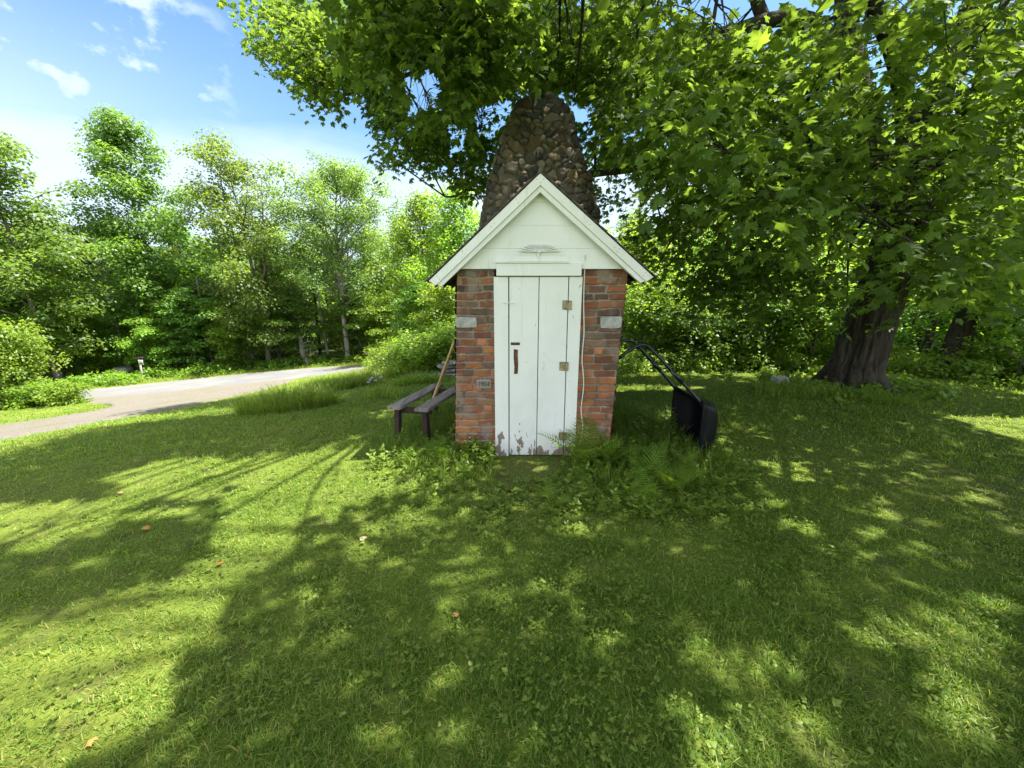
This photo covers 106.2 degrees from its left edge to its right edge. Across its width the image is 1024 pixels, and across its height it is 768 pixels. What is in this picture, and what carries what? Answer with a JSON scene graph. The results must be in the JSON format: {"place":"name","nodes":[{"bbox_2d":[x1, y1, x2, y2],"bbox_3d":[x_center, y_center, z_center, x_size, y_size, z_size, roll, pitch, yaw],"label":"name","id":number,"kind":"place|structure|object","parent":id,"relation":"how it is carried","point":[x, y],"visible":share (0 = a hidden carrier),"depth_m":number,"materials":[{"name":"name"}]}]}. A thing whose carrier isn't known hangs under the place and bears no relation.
{"place":"outdoors","nodes":[
{"label":"outdoors","id":0,"kind":"place"},
{"bbox_2d":[0,379,295,439],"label":"driveway","id":1,"kind":"structure","parent":0,"point":[123,406],"depth_m":11.06,"materials":[{"name":"gravel"}]},
{"bbox_2d":[0,365,370,405],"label":"road","id":2,"kind":"structure","parent":0,"point":[178,385],"depth_m":19.14,"materials":[{"name":"asphalt"}]},
{"bbox_2d":[63,240,395,290],"bbox_3d":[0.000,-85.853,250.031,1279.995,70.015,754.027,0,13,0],"label":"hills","id":3,"kind":"structure","parent":0,"point":[246,260],"depth_m":402.57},
{"bbox_2d":[0,0,1014,262],"label":"sky","id":4,"kind":"structure","parent":0,"point":[179,67],"materials":[{"name":"blue"}]},
{"bbox_2d":[0,297,1023,767],"bbox_3d":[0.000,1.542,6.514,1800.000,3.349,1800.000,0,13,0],"label":"lawn","id":5,"kind":"structure","parent":0,"point":[534,465],"depth_m":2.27,"materials":[{"name":"plant"}]},
{"bbox_2d":[0,387,35,409],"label":"bush","id":6,"kind":"object","parent":5,"relation":"on","point":[5,398],"visible":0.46,"depth_m":14.91,"materials":[{"name":"green plant"}]},
{"bbox_2d":[0,315,72,397],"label":"roadside bush","id":7,"kind":"object","parent":5,"relation":"on","point":[14,350],"visible":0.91,"depth_m":15.30,"materials":[{"name":"green plant"}]},
{"bbox_2d":[0,295,76,386],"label":"sapling","id":8,"kind":"object","parent":5,"relation":"on","point":[9,316],"visible":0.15,"depth_m":20.04,"materials":[{"name":"green plant"}]},
{"bbox_2d":[2,376,94,410],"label":"bush","id":9,"kind":"object","parent":5,"relation":"on","point":[29,391],"visible":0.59,"depth_m":14.98,"materials":[{"name":"green plant"}]},
{"bbox_2d":[0,287,101,377],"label":"sapling","id":10,"kind":"object","parent":5,"relation":"on","point":[65,372],"visible":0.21,"depth_m":21.42,"materials":[{"name":"green plant"}]},
{"bbox_2d":[0,216,109,362],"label":"forest tree","id":11,"kind":"object","parent":5,"relation":"on","point":[18,237],"visible":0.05,"depth_m":23.81,"materials":[{"name":"green plant"}]},
{"bbox_2d":[0,126,122,381],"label":"maple tree","id":12,"kind":"object","parent":5,"relation":"on","point":[57,256],"visible":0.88,"depth_m":19.48,"materials":[{"name":"green plant"}]},
{"bbox_2d":[30,379,96,407],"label":"bush","id":13,"kind":"object","parent":5,"relation":"on","point":[63,397],"visible":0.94,"depth_m":15.12,"materials":[{"name":"green plant"}]},
{"bbox_2d":[6,276,123,365],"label":"sapling","id":14,"kind":"object","parent":5,"relation":"on","point":[85,286],"visible":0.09,"depth_m":24.20,"materials":[{"name":"green plant"}]},
{"bbox_2d":[52,309,131,373],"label":"sapling","id":15,"kind":"object","parent":5,"relation":"on","point":[93,319],"visible":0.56,"depth_m":22.60,"materials":[{"name":"green plant"}]},
{"bbox_2d":[66,221,122,358],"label":"tree","id":16,"kind":"object","parent":5,"relation":"on","point":[94,261],"visible":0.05,"depth_m":25.82,"materials":[{"name":"green plant"}]},
{"bbox_2d":[68,220,153,330],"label":"forest tree","id":17,"kind":"object","parent":5,"relation":"on","point":[104,263],"visible":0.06,"depth_m":28.79,"materials":[{"name":"green plant"}]},
{"bbox_2d":[94,294,130,365],"bbox_3d":[-23.659,-2.894,23.125,1.614,5.015,1.500,0,13,0],"label":"bare trunk","id":18,"kind":"object","parent":5,"relation":"on","point":[118,325],"visible":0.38,"depth_m":23.14,"materials":[{"name":"grey plant"}]},
{"bbox_2d":[80,295,161,371],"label":"sapling","id":19,"kind":"object","parent":5,"relation":"on","point":[114,314],"visible":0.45,"depth_m":22.80,"materials":[{"name":"green plant"}]},
{"bbox_2d":[112,366,132,373],"bbox_3d":[-23.711,-0.846,23.410,1.016,0.489,0.704,0,13,0],"label":"boulder","id":20,"kind":"object","parent":5,"relation":"on","point":[128,369],"visible":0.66,"depth_m":23.22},
{"bbox_2d":[46,102,227,368],"bbox_3d":[-22.588,-8.218,23.198,8.381,15.254,6.604,-9,16,-35],"label":"maple tree","id":21,"kind":"object","parent":5,"relation":"on","point":[109,136],"visible":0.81,"depth_m":22.09,"materials":[{"name":"green plant"}]},
{"bbox_2d":[111,312,209,372],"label":"sapling","id":22,"kind":"object","parent":5,"relation":"on","point":[145,331],"visible":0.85,"depth_m":22.34,"materials":[{"name":"green plant"}]},
{"bbox_2d":[124,274,216,361],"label":"sapling","id":23,"kind":"object","parent":5,"relation":"on","point":[165,286],"visible":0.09,"depth_m":23.74,"materials":[{"name":"green plant"}]},
{"bbox_2d":[146,284,225,366],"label":"sapling","id":24,"kind":"object","parent":5,"relation":"on","point":[170,301],"visible":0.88,"depth_m":22.77,"materials":[{"name":"green plant"}]},
{"bbox_2d":[1,352,376,389],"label":"roadside weeds","id":25,"kind":"object","parent":5,"relation":"on","point":[111,377],"visible":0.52,"depth_m":22.50,"materials":[{"name":"green plant"}]},
{"bbox_2d":[145,226,234,357],"bbox_3d":[-22.843,-6.431,27.784,6.848,9.581,5.549,7,15,26],"label":"forest tree","id":26,"kind":"object","parent":5,"relation":"on","point":[182,242],"visible":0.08,"depth_m":26.73,"materials":[{"name":"green plant"}]},
{"bbox_2d":[152,271,241,364],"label":"sapling","id":27,"kind":"object","parent":5,"relation":"on","point":[192,284],"visible":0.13,"depth_m":25.36,"materials":[{"name":"green plant"}]},
{"bbox_2d":[180,276,214,367],"bbox_3d":[-19.466,-3.706,24.412,0.526,6.014,2.110,9,16,35],"label":"bare trunk","id":28,"kind":"object","parent":5,"relation":"on","point":[211,357],"visible":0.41,"depth_m":24.30,"materials":[{"name":"grey plant"}]},
{"bbox_2d":[197,228,257,337],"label":"forest tree","id":29,"kind":"object","parent":5,"relation":"on","point":[224,266],"visible":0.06,"depth_m":31.68,"materials":[{"name":"green plant"}]},
{"bbox_2d":[190,300,273,369],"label":"sapling","id":30,"kind":"object","parent":5,"relation":"on","point":[236,350],"visible":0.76,"depth_m":23.69,"materials":[{"name":"green plant"}]},
{"bbox_2d":[159,125,323,366],"bbox_3d":[-16.140,-7.980,24.113,7.435,14.261,8.165,6,14,24],"label":"oak tree","id":31,"kind":"object","parent":5,"relation":"on","point":[242,282],"visible":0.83,"depth_m":22.71,"materials":[{"name":"green plant"}]},
{"bbox_2d":[234,277,256,366],"bbox_3d":[-16.917,-3.841,24.866,1.502,6.017,1.289,11,17,40],"label":"bare trunk","id":32,"kind":"object","parent":5,"relation":"on","point":[252,355],"visible":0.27,"depth_m":25.01,"materials":[{"name":"grey plant"}]},
{"bbox_2d":[216,280,306,360],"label":"sapling","id":33,"kind":"object","parent":5,"relation":"on","point":[273,353],"visible":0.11,"depth_m":26.07,"materials":[{"name":"green plant"}]},
{"bbox_2d":[256,259,283,361],"bbox_3d":[-15.390,-4.350,24.747,0.935,7.025,1.959,2,13,7],"label":"bare trunk","id":34,"kind":"object","parent":5,"relation":"on","point":[279,354],"visible":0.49,"depth_m":24.73,"materials":[{"name":"grey wood"}]},
{"bbox_2d":[223,219,326,356],"bbox_3d":[-17.352,-6.961,28.788,6.056,10.338,5.748,-3,13,-12],"label":"forest tree","id":35,"kind":"object","parent":5,"relation":"on","point":[291,274],"visible":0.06,"depth_m":27.71,"materials":[{"name":"green plant"}]},
{"bbox_2d":[215,377,345,415],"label":"tall grass clump","id":36,"kind":"object","parent":5,"relation":"on","point":[275,401],"visible":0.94,"depth_m":6.22,"materials":[{"name":"plant"}]},
{"bbox_2d":[248,289,323,364],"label":"sapling","id":37,"kind":"object","parent":5,"relation":"on","point":[285,310],"visible":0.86,"depth_m":24.89,"materials":[{"name":"green plant"}]},
{"bbox_2d":[297,332,319,365],"bbox_3d":[-13.750,-2.206,25.516,2.028,2.394,1.005,7,15,28],"label":"bare trunk","id":38,"kind":"object","parent":5,"relation":"on","point":[303,351],"visible":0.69,"depth_m":25.24,"materials":[{"name":"grey plant"}]},
{"bbox_2d":[298,266,330,356],"bbox_3d":[-13.246,-4.725,26.366,1.268,7.011,1.763,11,17,40],"label":"bare trunk","id":39,"kind":"object","parent":5,"relation":"on","point":[320,349],"visible":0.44,"depth_m":26.69,"materials":[{"name":"grey wood"}]},
{"bbox_2d":[311,246,333,359],"bbox_3d":[-12.942,-5.259,26.297,2.090,8.011,0.903,0,13,0],"label":"bare trunk","id":40,"kind":"object","parent":5,"relation":"on","point":[325,341],"visible":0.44,"depth_m":26.17,"materials":[{"name":"grey plant"}]},
{"bbox_2d":[292,221,356,346],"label":"forest tree","id":41,"kind":"object","parent":5,"relation":"on","point":[327,272],"visible":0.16,"depth_m":32.95,"materials":[{"name":"green plant"}]},
{"bbox_2d":[296,372,354,391],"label":"tall grass clump","id":42,"kind":"object","parent":5,"relation":"on","point":[340,385],"visible":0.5,"depth_m":8.49,"materials":[{"name":"plant"}]},
{"bbox_2d":[242,148,409,361],"bbox_3d":[-10.842,-7.813,24.596,8.805,13.532,8.900,12,17,41],"label":"ash tree","id":43,"kind":"object","parent":5,"relation":"on","point":[339,176],"visible":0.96,"depth_m":23.47,"materials":[{"name":"green plant"}]},
{"bbox_2d":[295,299,368,359],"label":"sapling","id":44,"kind":"object","parent":5,"relation":"on","point":[334,342],"visible":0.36,"depth_m":26.77,"materials":[{"name":"green plant"}]},
{"bbox_2d":[306,370,359,383],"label":"tall grass clump","id":45,"kind":"object","parent":5,"relation":"on","point":[330,376],"visible":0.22,"depth_m":12.71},
{"bbox_2d":[306,286,385,358],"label":"sapling","id":46,"kind":"object","parent":5,"relation":"on","point":[353,327],"visible":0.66,"depth_m":25.48,"materials":[{"name":"green plant"}]},
{"bbox_2d":[326,370,382,386],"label":"tall grass clump","id":47,"kind":"object","parent":5,"relation":"on","point":[361,380],"visible":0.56,"depth_m":8.87,"materials":[{"name":"plant"}]},
{"bbox_2d":[339,363,386,378],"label":"tall grass clump","id":48,"kind":"object","parent":5,"relation":"on","point":[357,371],"visible":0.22,"depth_m":11.88,"materials":[{"name":"plant"}]},
{"bbox_2d":[326,228,403,320],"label":"forest tree","id":49,"kind":"object","parent":5,"relation":"on","point":[378,256],"visible":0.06,"depth_m":29.04,"materials":[{"name":"green plant"}]},
{"bbox_2d":[330,276,401,355],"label":"sapling","id":50,"kind":"object","parent":5,"relation":"on","point":[371,292],"visible":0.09,"depth_m":27.45,"materials":[{"name":"green plant"}]},
{"bbox_2d":[354,340,392,369],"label":"bush","id":51,"kind":"object","parent":5,"relation":"on","point":[367,362],"visible":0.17,"depth_m":13.35,"materials":[{"name":"green plant"}]},
{"bbox_2d":[346,290,423,353],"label":"sapling","id":52,"kind":"object","parent":5,"relation":"on","point":[386,319],"visible":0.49,"depth_m":24.64,"materials":[{"name":"green plant"}]},
{"bbox_2d":[363,374,408,399],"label":"iris plant","id":53,"kind":"object","parent":5,"relation":"on","point":[379,391],"visible":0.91,"depth_m":6.57,"materials":[{"name":"green plant"}]},
{"bbox_2d":[366,337,424,371],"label":"bush","id":54,"kind":"object","parent":5,"relation":"on","point":[389,358],"visible":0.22,"depth_m":11.50,"materials":[{"name":"green plant"}]},
{"bbox_2d":[378,209,428,331],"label":"willow tree","id":55,"kind":"object","parent":5,"relation":"on","point":[392,224],"visible":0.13,"depth_m":26.32,"materials":[{"name":"green plant"}]},
{"bbox_2d":[373,362,435,379],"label":"tall grass clump","id":56,"kind":"object","parent":5,"relation":"on","point":[387,373],"visible":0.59,"depth_m":10.25,"materials":[{"name":"plant"}]},
{"bbox_2d":[359,186,451,338],"bbox_3d":[-5.339,-5.990,21.873,6.178,9.603,5.987,0,13,0],"label":"willow tree","id":57,"kind":"object","parent":5,"relation":"on","point":[420,219],"visible":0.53,"depth_m":20.51,"materials":[{"name":"green plant"}]},
{"bbox_2d":[393,440,424,459],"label":"fern","id":58,"kind":"object","parent":5,"relation":"on","point":[411,447],"visible":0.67,"depth_m":3.78,"materials":[{"name":"green plant"}]},
{"bbox_2d":[385,329,438,376],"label":"bush","id":59,"kind":"object","parent":5,"relation":"on","point":[403,358],"visible":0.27,"depth_m":10.42,"materials":[{"name":"green plant"}]},
{"bbox_2d":[388,368,446,386],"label":"tall grass clump","id":60,"kind":"object","parent":5,"relation":"on","point":[420,378],"visible":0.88,"depth_m":8.01,"materials":[{"name":"plant"}]},
{"bbox_2d":[389,279,447,342],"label":"sapling","id":61,"kind":"object","parent":5,"relation":"on","point":[405,301],"visible":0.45,"depth_m":19.60,"materials":[{"name":"green plant"}]},
{"bbox_2d":[387,384,455,440],"bbox_3d":[-1.004,0.344,4.783,0.488,0.437,1.160,3,13,14],"label":"garden bench","id":62,"kind":"object","parent":5,"relation":"on","point":[399,407],"visible":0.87,"depth_m":4.35,"materials":[{"name":"grey wood"}]},
{"bbox_2d":[390,314,456,373],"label":"bush","id":63,"kind":"object","parent":5,"relation":"on","point":[442,341],"visible":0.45,"depth_m":9.78,"materials":[{"name":"green plant"}]},
{"bbox_2d":[396,323,450,370],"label":"bush","id":64,"kind":"object","parent":5,"relation":"on","point":[421,340],"visible":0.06,"depth_m":10.87,"materials":[{"name":"green plant"}]},
{"bbox_2d":[0,218,854,360],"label":"wood","id":65,"kind":"object","parent":5,"relation":"on","point":[195,247],"visible":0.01,"depth_m":26.30,"materials":[{"name":"green plant"}]},
{"bbox_2d":[402,282,456,338],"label":"sapling","id":66,"kind":"object","parent":5,"relation":"on","point":[442,311],"visible":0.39,"depth_m":14.70,"materials":[{"name":"green plant"}]},
{"bbox_2d":[396,180,481,336],"bbox_3d":[-2.649,-4.973,17.505,5.165,8.285,5.330,-4,14,-18],"label":"willow tree","id":67,"kind":"object","parent":5,"relation":"on","point":[454,241],"visible":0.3,"depth_m":17.01,"materials":[{"name":"green plant"}]},
{"bbox_2d":[432,340,454,397],"bbox_3d":[-0.891,0.011,4.622,0.660,1.113,0.032,10,17,38],"label":"tool handle","id":68,"kind":"object","parent":5,"relation":"on","point":[444,367],"visible":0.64,"depth_m":4.48,"materials":[{"name":"brown wood"}]},
{"bbox_2d":[425,433,466,461],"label":"fern","id":69,"kind":"object","parent":5,"relation":"on","point":[438,448],"visible":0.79,"depth_m":3.81,"materials":[{"name":"green plant"}]},
{"bbox_2d":[0,374,1023,767],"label":"clover","id":70,"kind":"object","parent":5,"relation":"on","point":[712,746],"visible":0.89,"depth_m":1.89,"materials":[{"name":"green plant"}]},
{"bbox_2d":[478,91,600,228],"bbox_3d":[0.360,-1.918,5.966,2.233,4.461,2.117,0,13,0],"label":"stone chimney","id":71,"kind":"object","parent":5,"relation":"on","point":[537,134],"visible":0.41,"depth_m":5.13,"materials":[{"name":"grey"}]},
{"bbox_2d":[425,168,657,455],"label":"brick smokehouse","id":72,"kind":"structure","parent":5,"relation":"on","point":[511,270],"depth_m":3.63,"materials":[{"name":"red"}]},
{"bbox_2d":[503,277,571,454],"bbox_3d":[0.238,-0.132,3.735,0.637,1.752,0.051,0,13,0],"label":"door","id":73,"kind":"structure","parent":72,"relation":"in","point":[528,350],"depth_m":3.71,"materials":[{"name":"white paint"}]},
{"bbox_2d":[580,255,585,440],"bbox_3d":[0.680,-0.221,3.713,0.072,1.953,0.032,-7,15,-28],"label":"electric cord","id":74,"kind":"object","parent":72,"relation":"attached to","point":[583,341],"visible":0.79,"depth_m":3.66,"materials":[{"name":"grey plastic"}]},
{"bbox_2d":[534,477,573,507],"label":"fern","id":75,"kind":"object","parent":5,"relation":"on","point":[562,500],"visible":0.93,"depth_m":2.97,"materials":[{"name":"green plant"}]},
{"bbox_2d":[366,406,763,542],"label":"weeds","id":76,"kind":"object","parent":5,"relation":"on","point":[615,499],"visible":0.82,"depth_m":3.28,"materials":[{"name":"green plant"}]},
{"bbox_2d":[535,416,634,484],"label":"fern","id":77,"kind":"object","parent":5,"relation":"on","point":[576,453],"visible":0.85,"depth_m":3.72,"materials":[{"name":"green plant"}]},
{"bbox_2d":[584,431,650,460],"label":"fern","id":78,"kind":"object","parent":5,"relation":"on","point":[610,452],"visible":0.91,"depth_m":3.69,"materials":[{"name":"green plant"}]},
{"bbox_2d":[216,0,1023,394],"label":"maple tree","id":79,"kind":"object","parent":5,"relation":"on","point":[942,208],"visible":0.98,"depth_m":3.82,"materials":[{"name":"green plant"}]},
{"bbox_2d":[605,467,661,503],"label":"fern","id":80,"kind":"object","parent":5,"relation":"on","point":[646,489],"visible":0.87,"depth_m":3.03,"materials":[{"name":"green plant"}]},
{"bbox_2d":[613,208,666,338],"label":"forest tree","id":81,"kind":"object","parent":5,"relation":"on","point":[621,223],"visible":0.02,"depth_m":15.99,"materials":[{"name":"green plant"}]},
{"bbox_2d":[625,441,668,475],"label":"fern","id":82,"kind":"object","parent":5,"relation":"on","point":[633,461],"visible":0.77,"depth_m":3.45,"materials":[{"name":"green plant"}]},
{"bbox_2d":[608,211,687,347],"bbox_3d":[3.604,-2.722,11.109,3.046,3.992,3.101,-3,13,-14],"label":"shrub","id":83,"kind":"object","parent":5,"relation":"on","point":[632,249],"visible":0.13,"depth_m":10.66,"materials":[{"name":"green plant"}]},
{"bbox_2d":[619,261,708,355],"bbox_3d":[3.559,-1.685,9.396,2.565,2.609,2.265,-10,16,-37],"label":"shrub","id":84,"kind":"object","parent":5,"relation":"on","point":[635,309],"visible":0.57,"depth_m":9.21,"materials":[{"name":"green plant"}]},
{"bbox_2d":[619,339,717,452],"bbox_3d":[1.601,0.122,4.175,1.097,1.188,0.740,0,13,0],"label":"garden cart","id":85,"kind":"object","parent":5,"relation":"on","point":[700,413],"visible":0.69,"depth_m":4.32,"materials":[{"name":"black"}]},
{"bbox_2d":[647,454,713,490],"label":"fern","id":86,"kind":"object","parent":5,"relation":"on","point":[673,485],"visible":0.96,"depth_m":3.18,"materials":[{"name":"green plant"}]},
{"bbox_2d":[627,238,743,342],"bbox_3d":[4.550,-2.284,10.548,3.278,3.333,2.895,12,18,43],"label":"shrub","id":87,"kind":"object","parent":5,"relation":"on","point":[681,289],"visible":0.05,"depth_m":9.98,"materials":[{"name":"green plant"}]},
{"bbox_2d":[657,190,715,267],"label":"forest tree","id":88,"kind":"object","parent":5,"relation":"on","point":[675,245],"visible":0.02,"depth_m":17.38,"materials":[{"name":"green plant"}]},
{"bbox_2d":[675,446,707,487],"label":"fern","id":89,"kind":"object","parent":5,"relation":"on","point":[689,466],"visible":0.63,"depth_m":3.42,"materials":[{"name":"green plant"}]},
{"bbox_2d":[643,300,765,367],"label":"shrub","id":90,"kind":"object","parent":5,"relation":"on","point":[685,340],"visible":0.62,"depth_m":8.49,"materials":[{"name":"green plant"}]},
{"bbox_2d":[670,223,767,342],"bbox_3d":[6.524,-3.090,12.063,3.207,4.202,3.265,6,14,23],"label":"shrub","id":91,"kind":"object","parent":5,"relation":"on","point":[712,240],"visible":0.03,"depth_m":11.97,"materials":[{"name":"green plant"}]},
{"bbox_2d":[676,288,820,369],"bbox_3d":[5.297,-1.216,9.501,3.021,2.364,3.154,2,13,9],"label":"shrub","id":92,"kind":"object","parent":5,"relation":"on","point":[733,342],"visible":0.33,"depth_m":8.51,"materials":[{"name":"green plant"}]},
{"bbox_2d":[770,375,792,383],"bbox_3d":[5.021,-0.060,7.164,0.345,0.188,0.304,0,13,0],"label":"boulder","id":93,"kind":"object","parent":5,"relation":"on","point":[777,378],"visible":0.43,"depth_m":7.07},
{"bbox_2d":[735,274,836,364],"bbox_3d":[6.172,-1.509,8.902,2.140,2.464,2.422,5,14,21],"label":"shrub","id":94,"kind":"object","parent":5,"relation":"on","point":[769,339],"visible":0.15,"depth_m":8.51,"materials":[{"name":"green plant"}]},
{"bbox_2d":[754,216,856,347],"bbox_3d":[8.696,-2.888,11.615,3.101,3.992,3.046,4,14,16],"label":"shrub","id":95,"kind":"object","parent":5,"relation":"on","point":[825,254],"visible":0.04,"depth_m":11.11,"materials":[{"name":"green plant"}]},
{"bbox_2d":[756,267,856,367],"bbox_3d":[6.699,-1.514,8.634,2.565,2.609,2.265,3,13,14],"label":"shrub","id":96,"kind":"object","parent":5,"relation":"on","point":[816,335],"visible":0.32,"depth_m":8.33,"materials":[{"name":"green plant"}]},
{"bbox_2d":[617,338,1023,405],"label":"undergrowth","id":97,"kind":"object","parent":5,"relation":"on","point":[906,360],"visible":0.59,"depth_m":7.86,"materials":[{"name":"green plant"}]},
{"bbox_2d":[789,308,920,353],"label":"shrub","id":98,"kind":"object","parent":5,"relation":"on","point":[902,333],"visible":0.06,"depth_m":8.85,"materials":[{"name":"green plant"}]},
{"bbox_2d":[820,140,893,288],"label":"forest tree","id":99,"kind":"object","parent":5,"relation":"on","point":[852,205],"depth_m":17.76,"materials":[{"name":"green plant"}]},
{"bbox_2d":[835,224,928,305],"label":"shrub","id":100,"kind":"object","parent":5,"relation":"on","point":[857,253],"visible":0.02,"depth_m":11.89,"materials":[{"name":"green plant"}]},
{"bbox_2d":[840,140,952,301],"bbox_3d":[15.522,-5.807,15.070,5.766,8.068,4.673,7,15,28],"label":"forest tree","id":101,"kind":"object","parent":5,"relation":"on","point":[857,223],"visible":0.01,"depth_m":15.57,"materials":[{"name":"green plant"}]},
{"bbox_2d":[920,207,940,355],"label":"slim tree","id":102,"kind":"object","parent":5,"relation":"on","point":[927,336],"visible":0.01,"depth_m":9.16,"materials":[{"name":"brown plant"}]},
{"bbox_2d":[884,107,1023,373],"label":"slim tree","id":103,"kind":"object","parent":5,"relation":"on","point":[956,330],"visible":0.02,"depth_m":7.92,"materials":[{"name":"brown plant"}]},
{"bbox_2d":[894,300,1013,355],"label":"shrub","id":104,"kind":"object","parent":5,"relation":"on","point":[917,327],"visible":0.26,"depth_m":9.79,"materials":[{"name":"green plant"}]},
{"bbox_2d":[905,294,1023,373],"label":"shrub","id":105,"kind":"object","parent":5,"relation":"on","point":[974,333],"visible":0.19,"depth_m":8.06,"materials":[{"name":"green plant"}]},
{"bbox_2d":[937,288,1023,380],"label":"shrub","id":106,"kind":"object","parent":5,"relation":"on","point":[1019,367],"visible":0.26,"depth_m":7.32,"materials":[{"name":"green plant"}]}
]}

